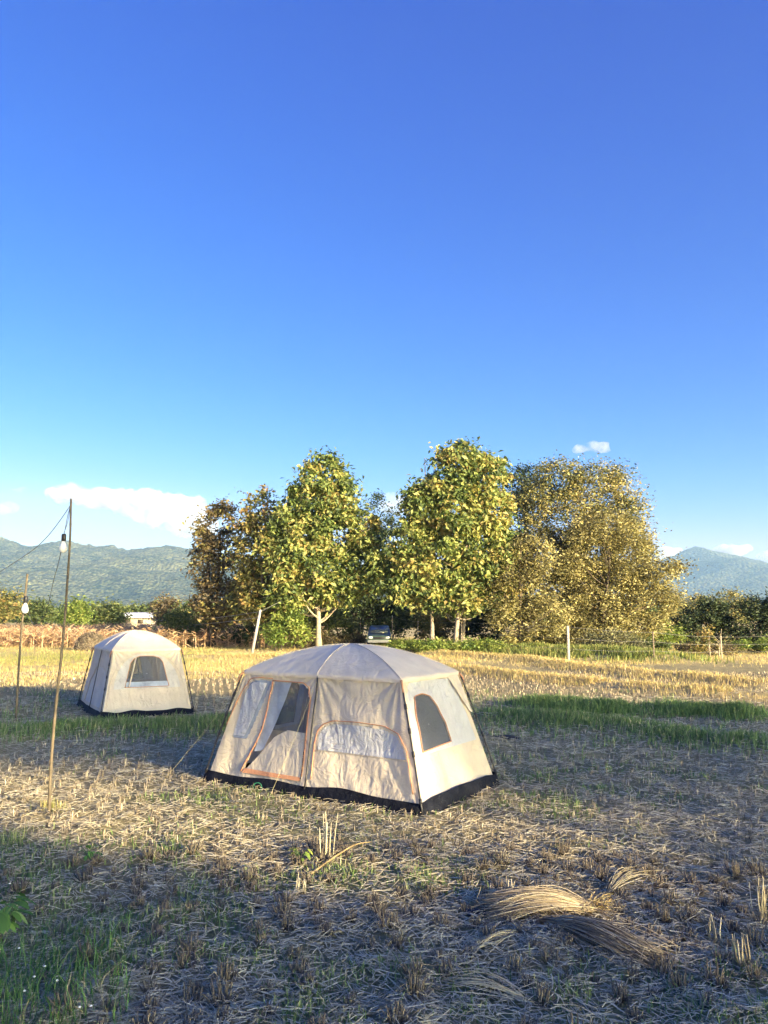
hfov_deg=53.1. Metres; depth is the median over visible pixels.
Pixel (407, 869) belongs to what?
rice stubble
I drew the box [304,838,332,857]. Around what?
rice stubble
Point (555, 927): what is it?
rice stubble
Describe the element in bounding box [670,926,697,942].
rice stubble
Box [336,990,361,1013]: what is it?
rice stubble
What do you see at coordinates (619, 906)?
rice stubble
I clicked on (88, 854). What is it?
leafy weed
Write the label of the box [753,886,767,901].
rice stubble
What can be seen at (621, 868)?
rice stubble
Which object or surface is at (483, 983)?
straw bundle
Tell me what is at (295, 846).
rice stubble
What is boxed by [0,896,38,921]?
leafy weed
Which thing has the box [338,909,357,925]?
rice stubble
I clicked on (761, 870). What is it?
rice stubble
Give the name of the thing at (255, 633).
leaning pole
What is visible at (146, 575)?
wooded hills
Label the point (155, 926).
rice stubble
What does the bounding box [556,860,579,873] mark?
rice stubble
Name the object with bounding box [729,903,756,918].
rice stubble
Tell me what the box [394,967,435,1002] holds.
rice stubble
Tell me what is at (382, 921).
rice stubble
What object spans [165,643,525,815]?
cabin tent
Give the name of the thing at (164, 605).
distant tree
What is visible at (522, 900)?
straw bundle
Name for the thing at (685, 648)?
bush
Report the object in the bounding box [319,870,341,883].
rice stubble
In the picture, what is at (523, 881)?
rice stubble
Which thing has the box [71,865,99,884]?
rice stubble
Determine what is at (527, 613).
golden tree
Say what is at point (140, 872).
rice stubble
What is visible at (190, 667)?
golden field
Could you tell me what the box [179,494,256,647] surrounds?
bare topped tree
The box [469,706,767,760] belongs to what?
ridge grass
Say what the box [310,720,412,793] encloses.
window
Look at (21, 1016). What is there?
rice stubble
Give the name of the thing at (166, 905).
rice stubble
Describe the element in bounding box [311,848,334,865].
rice stubble
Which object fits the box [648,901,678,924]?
rice stubble
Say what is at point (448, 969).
rice stubble
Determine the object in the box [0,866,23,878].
rice stubble
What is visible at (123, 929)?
rice stubble
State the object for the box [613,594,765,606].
foothill
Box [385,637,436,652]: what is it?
bush
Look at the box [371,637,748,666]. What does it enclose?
bank grass
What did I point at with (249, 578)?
brown leaved tree
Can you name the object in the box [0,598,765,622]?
woodland
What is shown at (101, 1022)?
rice stubble
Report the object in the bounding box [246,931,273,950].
rice stubble
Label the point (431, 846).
rice stubble
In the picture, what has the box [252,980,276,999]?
rice stubble
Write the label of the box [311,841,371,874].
dry branch
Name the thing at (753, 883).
rice stubble
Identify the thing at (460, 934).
rice stubble
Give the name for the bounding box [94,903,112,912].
rice stubble
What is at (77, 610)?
distant tree
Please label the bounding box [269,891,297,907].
rice stubble
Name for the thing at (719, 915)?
rice stubble
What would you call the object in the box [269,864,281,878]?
rice stubble
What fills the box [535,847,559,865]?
rice stubble
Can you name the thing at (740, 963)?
stalk clump
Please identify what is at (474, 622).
bush
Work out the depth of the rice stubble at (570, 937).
5.82 m
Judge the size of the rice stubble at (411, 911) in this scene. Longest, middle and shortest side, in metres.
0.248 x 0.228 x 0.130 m
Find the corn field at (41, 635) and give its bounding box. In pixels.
[0,621,324,647]
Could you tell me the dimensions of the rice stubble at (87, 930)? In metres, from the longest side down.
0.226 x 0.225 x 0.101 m
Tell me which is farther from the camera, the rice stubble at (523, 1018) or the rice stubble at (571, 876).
the rice stubble at (571, 876)
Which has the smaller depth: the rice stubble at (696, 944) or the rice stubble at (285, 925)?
the rice stubble at (696, 944)
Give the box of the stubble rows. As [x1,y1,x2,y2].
[0,666,767,868]
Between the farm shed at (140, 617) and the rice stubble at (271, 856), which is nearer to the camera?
the rice stubble at (271, 856)
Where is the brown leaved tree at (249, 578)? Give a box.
[219,483,287,648]
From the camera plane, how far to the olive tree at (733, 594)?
80.67 m
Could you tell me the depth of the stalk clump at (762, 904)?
6.39 m
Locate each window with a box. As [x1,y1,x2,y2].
[84,665,105,708]
[125,656,168,687]
[226,677,272,737]
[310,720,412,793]
[414,693,451,752]
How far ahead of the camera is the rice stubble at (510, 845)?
8.21 m
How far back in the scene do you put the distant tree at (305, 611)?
147.59 m
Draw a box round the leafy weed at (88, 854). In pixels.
[76,844,102,860]
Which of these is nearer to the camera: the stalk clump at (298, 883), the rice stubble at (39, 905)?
the rice stubble at (39, 905)
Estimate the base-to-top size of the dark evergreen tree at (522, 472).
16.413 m
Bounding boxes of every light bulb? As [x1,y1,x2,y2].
[21,596,28,613]
[59,534,66,552]
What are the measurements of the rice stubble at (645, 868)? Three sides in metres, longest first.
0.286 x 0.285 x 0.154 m
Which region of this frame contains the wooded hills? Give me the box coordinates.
[0,537,390,609]
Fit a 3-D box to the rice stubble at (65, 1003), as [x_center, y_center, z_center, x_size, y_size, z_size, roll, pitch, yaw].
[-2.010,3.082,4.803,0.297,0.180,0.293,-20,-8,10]
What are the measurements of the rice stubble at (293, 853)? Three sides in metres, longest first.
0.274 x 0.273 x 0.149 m
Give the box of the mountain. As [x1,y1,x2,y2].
[531,546,767,599]
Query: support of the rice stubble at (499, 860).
on the ground at (506, 665)
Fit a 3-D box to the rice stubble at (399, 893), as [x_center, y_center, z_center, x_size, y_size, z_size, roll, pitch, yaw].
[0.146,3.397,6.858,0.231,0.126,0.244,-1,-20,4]
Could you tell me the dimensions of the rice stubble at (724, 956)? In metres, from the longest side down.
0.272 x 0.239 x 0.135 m
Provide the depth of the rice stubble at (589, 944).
5.83 m
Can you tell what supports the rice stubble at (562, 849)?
on the ground at (506, 665)
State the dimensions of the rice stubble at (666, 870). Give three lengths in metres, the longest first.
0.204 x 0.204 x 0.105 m
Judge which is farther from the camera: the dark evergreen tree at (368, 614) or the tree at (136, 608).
the tree at (136, 608)
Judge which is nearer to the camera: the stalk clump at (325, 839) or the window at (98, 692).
the stalk clump at (325, 839)
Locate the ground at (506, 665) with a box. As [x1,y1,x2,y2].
[0,621,767,1023]
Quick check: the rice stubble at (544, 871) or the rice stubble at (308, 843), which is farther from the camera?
the rice stubble at (308, 843)
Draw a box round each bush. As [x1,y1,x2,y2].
[152,605,228,645]
[218,621,260,646]
[243,603,292,635]
[257,597,316,650]
[285,630,341,648]
[297,601,367,643]
[335,629,366,643]
[363,603,423,638]
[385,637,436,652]
[406,609,485,641]
[409,634,512,651]
[465,593,524,640]
[475,628,582,645]
[574,624,654,648]
[620,633,674,651]
[637,615,692,644]
[667,637,752,654]
[723,634,767,653]
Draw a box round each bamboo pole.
[15,574,27,717]
[47,499,71,814]
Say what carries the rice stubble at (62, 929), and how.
on the ground at (506, 665)
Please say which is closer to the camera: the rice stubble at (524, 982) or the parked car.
the rice stubble at (524, 982)
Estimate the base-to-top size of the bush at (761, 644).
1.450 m
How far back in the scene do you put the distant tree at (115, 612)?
128.10 m
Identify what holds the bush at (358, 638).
on the ground at (506, 665)
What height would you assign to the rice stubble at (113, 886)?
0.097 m
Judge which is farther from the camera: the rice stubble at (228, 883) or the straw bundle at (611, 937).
the rice stubble at (228, 883)
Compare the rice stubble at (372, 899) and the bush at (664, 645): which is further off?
the bush at (664, 645)
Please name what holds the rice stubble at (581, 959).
on the ground at (506, 665)
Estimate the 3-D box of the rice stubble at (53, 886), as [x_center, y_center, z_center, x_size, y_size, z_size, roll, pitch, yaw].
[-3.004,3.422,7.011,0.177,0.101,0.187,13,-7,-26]
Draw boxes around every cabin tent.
[76,630,194,720]
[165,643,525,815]
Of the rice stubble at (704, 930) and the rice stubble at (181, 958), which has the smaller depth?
the rice stubble at (181, 958)
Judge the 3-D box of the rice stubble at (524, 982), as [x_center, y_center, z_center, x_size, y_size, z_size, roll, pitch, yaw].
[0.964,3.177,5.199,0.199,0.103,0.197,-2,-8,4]
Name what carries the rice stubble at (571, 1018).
on the ground at (506, 665)
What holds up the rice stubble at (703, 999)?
on the ground at (506, 665)
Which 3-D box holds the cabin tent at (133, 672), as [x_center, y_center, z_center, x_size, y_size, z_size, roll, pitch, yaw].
[-6.641,4.218,20.503,2.412,2.123,3.517,4,-9,-30]
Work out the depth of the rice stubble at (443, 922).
6.16 m
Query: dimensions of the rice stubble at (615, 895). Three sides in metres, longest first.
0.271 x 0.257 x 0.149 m
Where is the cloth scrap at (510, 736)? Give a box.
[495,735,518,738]
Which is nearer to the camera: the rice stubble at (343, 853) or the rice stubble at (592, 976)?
the rice stubble at (592, 976)
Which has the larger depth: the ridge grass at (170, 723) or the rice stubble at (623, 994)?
the ridge grass at (170, 723)
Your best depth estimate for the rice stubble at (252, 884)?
7.10 m
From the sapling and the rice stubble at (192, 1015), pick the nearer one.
the rice stubble at (192, 1015)
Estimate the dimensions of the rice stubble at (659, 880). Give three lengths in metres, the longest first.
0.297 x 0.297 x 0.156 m
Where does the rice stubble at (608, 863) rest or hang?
on the ground at (506, 665)
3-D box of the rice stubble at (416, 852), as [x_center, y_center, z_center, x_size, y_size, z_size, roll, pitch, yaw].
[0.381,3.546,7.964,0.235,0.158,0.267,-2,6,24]
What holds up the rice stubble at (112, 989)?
on the ground at (506, 665)
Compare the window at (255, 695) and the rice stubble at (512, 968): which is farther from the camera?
the window at (255, 695)
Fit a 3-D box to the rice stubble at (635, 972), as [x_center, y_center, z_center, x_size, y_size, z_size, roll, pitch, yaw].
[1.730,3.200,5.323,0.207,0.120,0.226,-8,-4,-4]
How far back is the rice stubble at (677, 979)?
5.17 m
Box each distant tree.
[0,582,33,627]
[9,594,62,626]
[40,593,105,627]
[86,592,134,627]
[143,589,186,624]
[154,598,204,623]
[213,602,247,626]
[290,603,358,627]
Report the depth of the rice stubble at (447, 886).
7.00 m
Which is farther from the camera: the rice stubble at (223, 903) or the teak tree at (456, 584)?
the teak tree at (456, 584)
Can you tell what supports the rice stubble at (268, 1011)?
on the ground at (506, 665)
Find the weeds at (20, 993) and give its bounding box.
[0,887,148,1023]
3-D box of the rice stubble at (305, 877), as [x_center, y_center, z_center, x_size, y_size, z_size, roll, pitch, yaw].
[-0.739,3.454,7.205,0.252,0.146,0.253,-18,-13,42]
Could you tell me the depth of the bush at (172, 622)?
61.03 m
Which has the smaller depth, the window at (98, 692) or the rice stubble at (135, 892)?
the rice stubble at (135, 892)
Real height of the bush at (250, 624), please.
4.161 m
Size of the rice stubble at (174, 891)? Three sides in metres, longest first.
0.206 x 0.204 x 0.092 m
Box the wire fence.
[288,615,758,660]
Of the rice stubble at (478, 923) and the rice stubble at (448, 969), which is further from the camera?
the rice stubble at (478, 923)
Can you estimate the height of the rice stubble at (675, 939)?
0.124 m
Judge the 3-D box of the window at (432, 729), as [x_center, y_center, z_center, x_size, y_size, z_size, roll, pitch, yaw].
[0.656,2.892,10.676,0.241,0.737,0.863,-5,-9,33]
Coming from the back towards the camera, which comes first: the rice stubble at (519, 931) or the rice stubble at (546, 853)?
the rice stubble at (546, 853)
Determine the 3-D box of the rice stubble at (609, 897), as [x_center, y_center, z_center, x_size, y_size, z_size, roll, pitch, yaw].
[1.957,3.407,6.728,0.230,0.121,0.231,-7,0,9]
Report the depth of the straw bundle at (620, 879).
7.18 m
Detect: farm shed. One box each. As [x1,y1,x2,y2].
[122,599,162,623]
[123,612,155,626]
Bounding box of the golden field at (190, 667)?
[0,637,767,687]
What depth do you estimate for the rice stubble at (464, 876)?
7.26 m
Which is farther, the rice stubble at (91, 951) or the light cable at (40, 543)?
the light cable at (40, 543)
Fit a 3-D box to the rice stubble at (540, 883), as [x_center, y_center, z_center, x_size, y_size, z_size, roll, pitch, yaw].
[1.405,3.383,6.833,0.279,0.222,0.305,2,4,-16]
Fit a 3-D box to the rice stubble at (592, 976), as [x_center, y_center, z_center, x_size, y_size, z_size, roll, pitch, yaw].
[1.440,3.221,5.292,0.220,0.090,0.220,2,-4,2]
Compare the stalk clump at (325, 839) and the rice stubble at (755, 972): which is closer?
the rice stubble at (755, 972)
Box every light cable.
[0,506,69,571]
[27,508,69,625]
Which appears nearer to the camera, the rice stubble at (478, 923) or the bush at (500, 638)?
the rice stubble at (478, 923)
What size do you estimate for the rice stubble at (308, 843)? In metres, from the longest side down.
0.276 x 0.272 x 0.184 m
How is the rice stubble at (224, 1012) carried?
on the ground at (506, 665)
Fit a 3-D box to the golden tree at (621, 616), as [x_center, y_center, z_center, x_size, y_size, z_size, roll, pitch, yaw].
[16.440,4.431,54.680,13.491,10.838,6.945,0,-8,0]
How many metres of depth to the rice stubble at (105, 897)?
6.81 m
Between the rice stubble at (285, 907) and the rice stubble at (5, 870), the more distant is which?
the rice stubble at (5, 870)
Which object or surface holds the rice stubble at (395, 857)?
on the ground at (506, 665)
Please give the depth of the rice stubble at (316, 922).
6.17 m
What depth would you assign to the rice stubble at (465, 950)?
5.63 m
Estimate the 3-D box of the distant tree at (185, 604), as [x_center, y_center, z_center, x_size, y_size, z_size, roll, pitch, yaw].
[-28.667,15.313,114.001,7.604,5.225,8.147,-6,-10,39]
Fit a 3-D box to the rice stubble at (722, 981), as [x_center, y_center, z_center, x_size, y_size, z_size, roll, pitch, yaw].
[2.265,3.168,5.231,0.264,0.193,0.241,-2,-6,38]
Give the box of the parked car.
[365,625,392,643]
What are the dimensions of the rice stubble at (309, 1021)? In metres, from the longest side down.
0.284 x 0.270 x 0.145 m
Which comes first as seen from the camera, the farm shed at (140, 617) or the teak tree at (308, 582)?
the teak tree at (308, 582)
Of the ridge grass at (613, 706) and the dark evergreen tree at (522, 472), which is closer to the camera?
the ridge grass at (613, 706)
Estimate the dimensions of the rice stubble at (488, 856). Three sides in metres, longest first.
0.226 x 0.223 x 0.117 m
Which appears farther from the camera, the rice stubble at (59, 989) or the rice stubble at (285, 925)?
the rice stubble at (285, 925)
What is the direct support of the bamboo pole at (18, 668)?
on the ground at (506, 665)
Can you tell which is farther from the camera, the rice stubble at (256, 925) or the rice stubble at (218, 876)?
the rice stubble at (218, 876)
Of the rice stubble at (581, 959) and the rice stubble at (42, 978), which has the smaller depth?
the rice stubble at (42, 978)
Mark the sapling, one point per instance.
(705, 639)
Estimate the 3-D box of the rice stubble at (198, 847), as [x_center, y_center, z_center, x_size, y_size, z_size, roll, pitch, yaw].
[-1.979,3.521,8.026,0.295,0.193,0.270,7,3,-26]
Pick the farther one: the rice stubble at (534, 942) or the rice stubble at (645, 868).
the rice stubble at (645, 868)
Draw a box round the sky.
[0,0,767,595]
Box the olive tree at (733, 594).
[660,586,764,637]
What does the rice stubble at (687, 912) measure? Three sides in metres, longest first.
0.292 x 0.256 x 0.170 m
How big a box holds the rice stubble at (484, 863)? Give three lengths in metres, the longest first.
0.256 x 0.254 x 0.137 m
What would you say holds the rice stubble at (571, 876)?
on the ground at (506, 665)
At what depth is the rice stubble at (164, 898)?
6.69 m
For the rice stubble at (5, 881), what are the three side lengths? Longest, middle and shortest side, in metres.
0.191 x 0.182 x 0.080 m
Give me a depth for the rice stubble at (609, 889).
6.99 m
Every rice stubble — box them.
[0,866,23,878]
[0,877,7,886]
[2,1007,34,1023]
[5,875,34,896]
[27,970,50,986]
[32,900,48,913]
[38,988,84,1023]
[45,879,64,891]
[45,923,69,940]
[52,981,84,999]
[61,854,84,868]
[67,907,87,918]
[69,940,103,965]
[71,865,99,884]
[74,924,98,936]
[82,865,96,874]
[84,853,104,866]
[88,1014,107,1023]
[92,890,115,901]
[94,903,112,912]
[96,996,128,1020]
[101,958,128,982]
[104,879,122,888]
[104,982,122,996]
[108,867,124,876]
[111,921,130,933]
[123,891,149,911]
[124,885,144,898]
[125,874,149,889]
[126,1008,165,1023]
[131,992,167,1015]
[132,867,147,875]
[134,861,149,870]
[134,958,162,976]
[134,977,163,998]
[135,845,162,861]
[141,924,170,943]
[142,921,169,936]
[152,899,173,915]
[154,893,177,906]
[159,849,178,860]
[159,873,175,887]
[161,885,180,895]
[168,944,206,975]
[173,929,205,959]
[173,1008,207,1023]
[175,982,206,1009]
[176,899,203,912]
[181,838,207,857]
[182,976,202,995]
[187,856,202,866]
[198,979,241,1007]
[205,956,246,986]
[209,859,234,874]
[209,1004,239,1023]
[210,899,229,911]
[211,855,231,867]
[213,844,228,856]
[213,876,238,893]
[215,873,231,882]
[233,864,261,882]
[241,895,261,911]
[242,851,258,860]
[242,879,260,893]
[243,917,273,936]
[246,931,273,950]
[246,1001,281,1023]
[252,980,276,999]
[263,850,284,860]
[263,861,283,871]
[268,894,299,921]
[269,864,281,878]
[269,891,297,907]
[276,909,301,934]
[280,944,304,966]
[282,955,314,978]
[284,847,305,860]
[287,842,302,849]
[287,854,311,870]
[288,971,326,995]
[294,871,317,885]
[301,834,323,849]
[301,1012,330,1023]
[302,898,333,916]
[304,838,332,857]
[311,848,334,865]
[312,915,334,933]
[312,921,340,939]
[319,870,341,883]
[330,843,352,856]
[332,840,348,850]
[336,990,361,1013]
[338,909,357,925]
[348,862,359,872]
[354,934,379,953]
[359,891,385,908]
[361,852,377,862]
[363,901,394,920]
[370,999,419,1023]
[372,909,404,931]
[377,841,398,852]
[380,930,408,953]
[388,849,406,860]
[389,884,412,898]
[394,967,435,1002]
[395,904,420,918]
[397,954,430,985]
[402,867,416,876]
[405,838,419,848]
[411,844,427,858]
[416,882,440,899]
[419,857,430,866]
[419,890,442,908]
[423,840,439,848]
[426,956,461,977]
[428,949,446,959]
[431,912,456,932]
[437,883,451,894]
[448,896,466,904]
[450,932,465,942]
[453,901,473,917]
[456,845,480,857]
[457,945,480,959]
[458,869,478,885]
[466,914,485,931]
[470,855,492,871]
[474,885,489,897]
[477,974,505,1000]
[478,874,493,880]
[480,924,502,943]
[483,850,497,860]
[486,874,508,889]
[487,848,514,869]
[490,912,519,926]
[498,841,520,852]
[499,952,530,980]
[511,972,539,990]
[513,924,531,937]
[515,876,532,886]
[516,1013,537,1023]
[519,855,535,866]
[524,937,548,949]
[530,859,552,875]
[531,980,564,1012]
[534,847,554,858]
[534,875,548,888]
[534,944,567,971]
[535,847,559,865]
[538,871,561,885]
[543,924,562,935]
[550,932,580,951]
[553,970,573,988]
[555,838,573,855]
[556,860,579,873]
[562,870,579,881]
[566,1012,599,1023]
[571,952,592,965]
[573,857,598,872]
[577,968,608,986]
[578,880,593,895]
[580,939,595,950]
[588,850,606,863]
[590,863,609,880]
[596,978,637,1011]
[597,892,619,904]
[600,885,621,894]
[601,860,614,869]
[607,850,623,860]
[608,886,632,902]
[610,865,630,876]
[610,899,629,915]
[618,916,638,928]
[619,1004,654,1023]
[622,960,646,987]
[623,853,642,868]
[633,880,647,891]
[634,899,656,915]
[636,863,663,881]
[636,924,666,941]
[643,983,662,1003]
[645,853,663,867]
[646,888,657,898]
[647,874,674,892]
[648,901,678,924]
[648,952,675,977]
[656,887,683,905]
[659,867,676,879]
[659,966,693,995]
[662,933,686,953]
[666,856,683,865]
[669,902,702,923]
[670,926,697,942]
[677,871,703,886]
[685,897,703,907]
[685,940,706,951]
[690,883,708,894]
[694,990,719,1008]
[695,958,735,990]
[698,925,722,938]
[702,872,724,883]
[703,947,737,968]
[704,911,732,921]
[706,864,721,870]
[709,890,734,907]
[712,878,743,894]
[717,918,746,934]
[718,858,750,879]
[719,937,746,950]
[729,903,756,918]
[736,924,767,950]
[737,959,767,985]
[741,856,767,879]
[745,880,766,889]
[748,910,767,929]
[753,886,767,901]
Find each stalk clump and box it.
[295,872,305,893]
[319,812,337,862]
[506,876,514,888]
[707,913,722,946]
[731,933,750,967]
[749,876,767,919]
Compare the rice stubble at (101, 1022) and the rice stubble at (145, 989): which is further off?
the rice stubble at (145, 989)
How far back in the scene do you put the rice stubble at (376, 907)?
6.29 m
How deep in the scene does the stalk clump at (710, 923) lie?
5.94 m
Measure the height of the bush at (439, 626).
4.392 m
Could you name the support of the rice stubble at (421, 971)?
on the ground at (506, 665)
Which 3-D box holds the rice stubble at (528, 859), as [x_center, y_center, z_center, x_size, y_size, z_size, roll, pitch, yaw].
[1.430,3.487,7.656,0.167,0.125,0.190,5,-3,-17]
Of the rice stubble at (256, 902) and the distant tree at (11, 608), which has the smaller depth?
the rice stubble at (256, 902)
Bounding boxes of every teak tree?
[246,445,389,645]
[355,436,535,641]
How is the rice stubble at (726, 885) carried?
on the ground at (506, 665)
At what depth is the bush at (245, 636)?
58.58 m
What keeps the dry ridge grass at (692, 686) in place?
on the ground at (506, 665)
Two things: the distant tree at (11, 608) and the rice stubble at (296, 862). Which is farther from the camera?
the distant tree at (11, 608)
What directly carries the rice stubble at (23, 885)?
on the ground at (506, 665)
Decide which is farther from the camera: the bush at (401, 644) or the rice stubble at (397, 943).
the bush at (401, 644)
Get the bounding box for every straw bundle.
[439,968,538,1004]
[462,930,518,960]
[466,885,622,924]
[529,907,681,977]
[604,862,661,893]
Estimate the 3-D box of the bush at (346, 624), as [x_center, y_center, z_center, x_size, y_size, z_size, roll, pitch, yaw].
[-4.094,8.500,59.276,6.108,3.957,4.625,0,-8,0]
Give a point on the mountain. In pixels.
(722, 570)
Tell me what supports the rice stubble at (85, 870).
on the ground at (506, 665)
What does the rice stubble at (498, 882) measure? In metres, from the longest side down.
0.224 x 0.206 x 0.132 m
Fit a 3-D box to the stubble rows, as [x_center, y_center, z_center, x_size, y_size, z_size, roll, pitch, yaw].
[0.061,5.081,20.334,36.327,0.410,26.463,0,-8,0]
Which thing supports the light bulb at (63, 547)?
attached to the bamboo pole at (56, 699)
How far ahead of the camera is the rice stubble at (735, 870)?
7.30 m
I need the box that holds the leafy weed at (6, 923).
[0,892,32,933]
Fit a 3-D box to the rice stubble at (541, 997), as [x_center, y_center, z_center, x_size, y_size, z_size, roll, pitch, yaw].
[1.064,3.139,4.952,0.249,0.154,0.284,9,-7,17]
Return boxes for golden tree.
[477,529,576,644]
[532,499,707,645]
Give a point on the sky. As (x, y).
(239, 239)
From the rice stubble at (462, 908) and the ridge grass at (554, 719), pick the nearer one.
the rice stubble at (462, 908)
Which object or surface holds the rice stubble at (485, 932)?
on the ground at (506, 665)
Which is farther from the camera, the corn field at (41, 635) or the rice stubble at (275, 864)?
the corn field at (41, 635)
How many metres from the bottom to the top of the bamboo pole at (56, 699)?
4.110 m
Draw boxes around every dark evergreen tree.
[331,488,407,637]
[491,457,563,636]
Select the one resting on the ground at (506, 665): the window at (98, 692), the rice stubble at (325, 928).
the rice stubble at (325, 928)
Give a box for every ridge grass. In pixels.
[0,710,229,747]
[187,652,767,700]
[416,648,767,689]
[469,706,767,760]
[484,692,767,722]
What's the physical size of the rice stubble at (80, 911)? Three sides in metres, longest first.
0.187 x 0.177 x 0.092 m
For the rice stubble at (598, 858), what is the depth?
7.87 m
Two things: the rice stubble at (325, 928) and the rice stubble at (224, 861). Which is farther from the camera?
the rice stubble at (224, 861)
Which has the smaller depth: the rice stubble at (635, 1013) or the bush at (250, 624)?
the rice stubble at (635, 1013)
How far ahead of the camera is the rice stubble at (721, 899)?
6.67 m
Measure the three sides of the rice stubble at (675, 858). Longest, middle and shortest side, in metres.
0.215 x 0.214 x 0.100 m
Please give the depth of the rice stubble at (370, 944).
5.77 m
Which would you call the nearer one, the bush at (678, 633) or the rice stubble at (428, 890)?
the rice stubble at (428, 890)
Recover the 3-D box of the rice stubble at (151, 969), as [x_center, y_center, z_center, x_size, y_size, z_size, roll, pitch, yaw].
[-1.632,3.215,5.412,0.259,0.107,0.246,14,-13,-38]
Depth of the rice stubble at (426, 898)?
6.71 m
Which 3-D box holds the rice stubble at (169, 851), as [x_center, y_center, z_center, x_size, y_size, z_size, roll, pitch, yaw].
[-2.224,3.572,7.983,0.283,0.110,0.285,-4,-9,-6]
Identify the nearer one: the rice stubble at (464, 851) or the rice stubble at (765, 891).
the rice stubble at (765, 891)
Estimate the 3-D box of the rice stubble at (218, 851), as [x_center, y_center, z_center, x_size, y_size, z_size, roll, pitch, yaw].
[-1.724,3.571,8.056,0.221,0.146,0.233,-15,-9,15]
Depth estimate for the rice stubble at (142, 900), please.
6.61 m
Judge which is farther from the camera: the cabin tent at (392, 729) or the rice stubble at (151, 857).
the cabin tent at (392, 729)
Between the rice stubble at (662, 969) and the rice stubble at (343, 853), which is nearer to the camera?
the rice stubble at (662, 969)
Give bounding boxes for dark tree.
[663,588,739,643]
[719,586,767,642]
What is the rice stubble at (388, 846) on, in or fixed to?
on the ground at (506, 665)
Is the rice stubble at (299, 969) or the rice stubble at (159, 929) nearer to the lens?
the rice stubble at (299, 969)
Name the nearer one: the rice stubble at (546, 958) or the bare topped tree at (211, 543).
the rice stubble at (546, 958)
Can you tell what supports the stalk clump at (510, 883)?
on the ground at (506, 665)
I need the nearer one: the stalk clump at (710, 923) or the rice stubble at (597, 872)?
the stalk clump at (710, 923)
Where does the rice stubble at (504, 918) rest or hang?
on the ground at (506, 665)
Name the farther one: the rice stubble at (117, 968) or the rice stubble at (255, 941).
the rice stubble at (255, 941)
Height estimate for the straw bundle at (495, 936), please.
0.218 m
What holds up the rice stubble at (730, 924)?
on the ground at (506, 665)
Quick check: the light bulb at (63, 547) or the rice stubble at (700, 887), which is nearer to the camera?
the rice stubble at (700, 887)
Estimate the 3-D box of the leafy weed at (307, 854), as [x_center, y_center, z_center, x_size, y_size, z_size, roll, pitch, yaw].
[-0.847,3.476,7.750,0.267,0.162,0.231,0,-8,0]
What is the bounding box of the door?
[240,680,310,780]
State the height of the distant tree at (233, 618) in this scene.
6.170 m
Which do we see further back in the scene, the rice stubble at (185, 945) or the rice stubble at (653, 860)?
the rice stubble at (653, 860)
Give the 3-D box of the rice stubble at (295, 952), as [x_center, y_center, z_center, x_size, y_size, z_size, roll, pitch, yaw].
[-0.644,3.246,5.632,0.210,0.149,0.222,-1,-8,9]
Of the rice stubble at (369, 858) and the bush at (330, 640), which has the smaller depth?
the rice stubble at (369, 858)
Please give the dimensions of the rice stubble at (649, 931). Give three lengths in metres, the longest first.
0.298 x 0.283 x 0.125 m
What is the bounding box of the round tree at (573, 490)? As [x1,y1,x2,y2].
[499,449,666,637]
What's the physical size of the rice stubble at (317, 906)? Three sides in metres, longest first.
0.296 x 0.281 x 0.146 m
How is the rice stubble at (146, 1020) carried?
on the ground at (506, 665)
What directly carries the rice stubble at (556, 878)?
on the ground at (506, 665)
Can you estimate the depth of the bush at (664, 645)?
50.87 m
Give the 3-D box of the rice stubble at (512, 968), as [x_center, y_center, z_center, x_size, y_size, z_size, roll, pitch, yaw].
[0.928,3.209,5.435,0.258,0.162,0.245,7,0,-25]
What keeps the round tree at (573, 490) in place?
on the ground at (506, 665)
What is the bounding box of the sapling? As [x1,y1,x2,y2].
[686,623,721,655]
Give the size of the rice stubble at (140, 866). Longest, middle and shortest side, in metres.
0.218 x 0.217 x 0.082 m
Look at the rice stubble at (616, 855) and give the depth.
7.90 m
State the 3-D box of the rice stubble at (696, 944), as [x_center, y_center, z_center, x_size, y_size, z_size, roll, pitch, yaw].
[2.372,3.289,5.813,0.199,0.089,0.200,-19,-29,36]
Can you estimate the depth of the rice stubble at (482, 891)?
6.81 m
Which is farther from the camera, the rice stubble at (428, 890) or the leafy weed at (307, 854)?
the leafy weed at (307, 854)
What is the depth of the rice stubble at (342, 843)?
8.34 m
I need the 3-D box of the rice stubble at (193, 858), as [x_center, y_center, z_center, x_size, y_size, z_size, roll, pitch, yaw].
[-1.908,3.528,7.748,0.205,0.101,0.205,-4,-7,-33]
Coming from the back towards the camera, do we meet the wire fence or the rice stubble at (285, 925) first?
the wire fence
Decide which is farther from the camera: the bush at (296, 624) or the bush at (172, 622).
the bush at (172, 622)
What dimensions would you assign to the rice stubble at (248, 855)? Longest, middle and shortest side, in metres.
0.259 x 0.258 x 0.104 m
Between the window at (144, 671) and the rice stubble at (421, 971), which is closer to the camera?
the rice stubble at (421, 971)
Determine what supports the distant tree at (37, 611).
on the ground at (506, 665)
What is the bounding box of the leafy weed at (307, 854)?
[288,847,312,864]
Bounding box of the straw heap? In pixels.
[71,630,104,650]
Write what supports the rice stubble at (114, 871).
on the ground at (506, 665)
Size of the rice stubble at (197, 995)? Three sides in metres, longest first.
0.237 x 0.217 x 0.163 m

